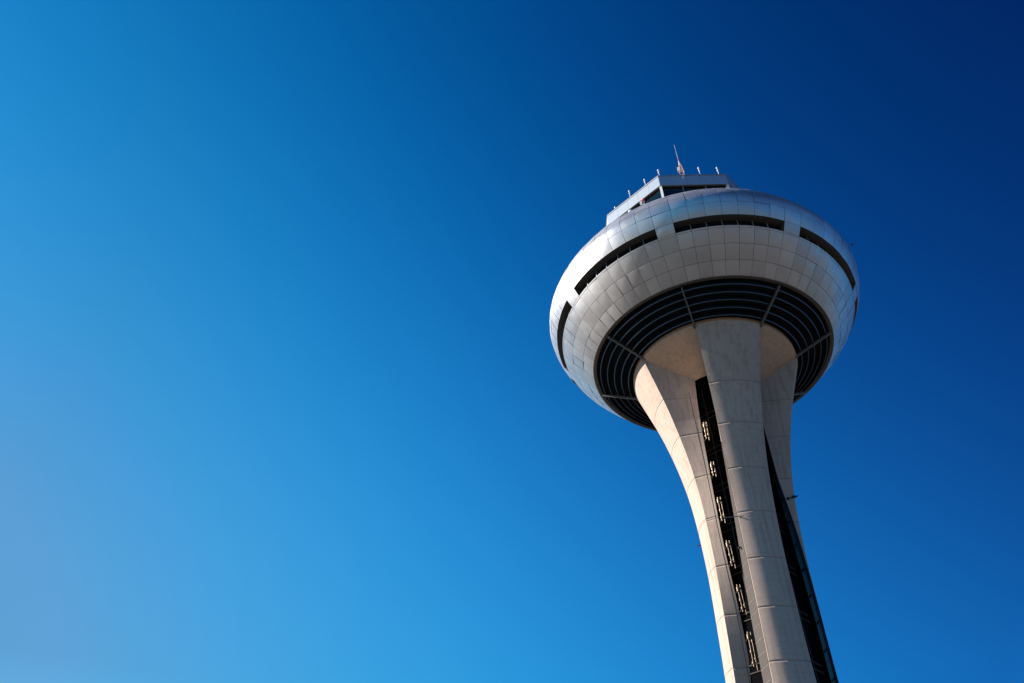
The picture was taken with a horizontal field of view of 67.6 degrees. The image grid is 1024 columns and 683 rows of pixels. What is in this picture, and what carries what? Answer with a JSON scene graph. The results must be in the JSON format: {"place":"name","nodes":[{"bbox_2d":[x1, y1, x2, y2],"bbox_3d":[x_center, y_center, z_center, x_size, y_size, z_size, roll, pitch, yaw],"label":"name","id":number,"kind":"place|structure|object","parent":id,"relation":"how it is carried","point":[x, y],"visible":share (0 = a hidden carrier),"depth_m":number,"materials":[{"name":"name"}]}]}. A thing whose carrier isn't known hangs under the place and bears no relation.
{"place":"outdoors","nodes":[
{"label":"outdoors","id":0,"kind":"place"},
{"bbox_2d":[0,0,1023,682],"label":"sky","id":1,"kind":"structure","parent":0,"point":[286,395],"materials":[{"name":"blue"}]},
{"label":"apron","id":2,"kind":"structure","parent":0,"visible":0},
{"bbox_2d":[549,174,859,682],"bbox_3d":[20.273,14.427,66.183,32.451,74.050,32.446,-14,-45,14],"label":"control tower","id":3,"kind":"structure","parent":2,"relation":"on","point":[702,324],"depth_m":70.40,"materials":[{"name":"concrete"}]},
{"bbox_2d":[557,301,571,369],"bbox_3d":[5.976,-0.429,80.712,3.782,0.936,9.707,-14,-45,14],"label":"window","id":4,"kind":"structure","parent":3,"relation":"in","point":[567,308],"depth_m":80.35,"materials":[{"name":"grey glass"}]},
{"bbox_2d":[574,229,657,295],"bbox_3d":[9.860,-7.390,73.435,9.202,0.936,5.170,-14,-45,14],"label":"window","id":5,"kind":"structure","parent":3,"relation":"in","point":[650,236],"depth_m":73.11,"materials":[{"name":"grey glass"}]},
{"bbox_2d":[632,189,661,209],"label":"cab window","id":6,"kind":"structure","parent":3,"relation":"in","point":[656,195],"depth_m":84.50,"materials":[{"name":"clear glass"}]},
{"bbox_2d":[674,145,684,174],"bbox_3d":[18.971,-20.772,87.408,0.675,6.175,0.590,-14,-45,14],"label":"antenna mast","id":7,"kind":"object","parent":3,"relation":"on","point":[679,169],"visible":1,"depth_m":86.06,"materials":[{"name":"white metal"}]},
{"bbox_2d":[662,186,725,196],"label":"cab window","id":8,"kind":"structure","parent":3,"relation":"in","point":[667,191],"depth_m":83.96,"materials":[{"name":"black glass"}]},
{"bbox_2d":[673,214,784,232],"bbox_3d":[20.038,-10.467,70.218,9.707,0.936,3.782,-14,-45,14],"label":"window","id":9,"kind":"structure","parent":3,"relation":"in","point":[733,219],"depth_m":70.19,"materials":[{"name":"grey glass"}]},
{"bbox_2d":[799,227,854,290],"bbox_3d":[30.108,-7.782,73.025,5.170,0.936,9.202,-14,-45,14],"label":"window","id":10,"kind":"structure","parent":3,"relation":"in","point":[804,233],"depth_m":72.65,"materials":[{"name":"grey glass"}]},
{"bbox_2d":[851,298,856,328],"bbox_3d":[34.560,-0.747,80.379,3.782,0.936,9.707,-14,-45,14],"label":"window","id":11,"kind":"structure","parent":3,"relation":"in","point":[855,302],"depth_m":78.36,"materials":[{"name":"grey glass"}]}
]}

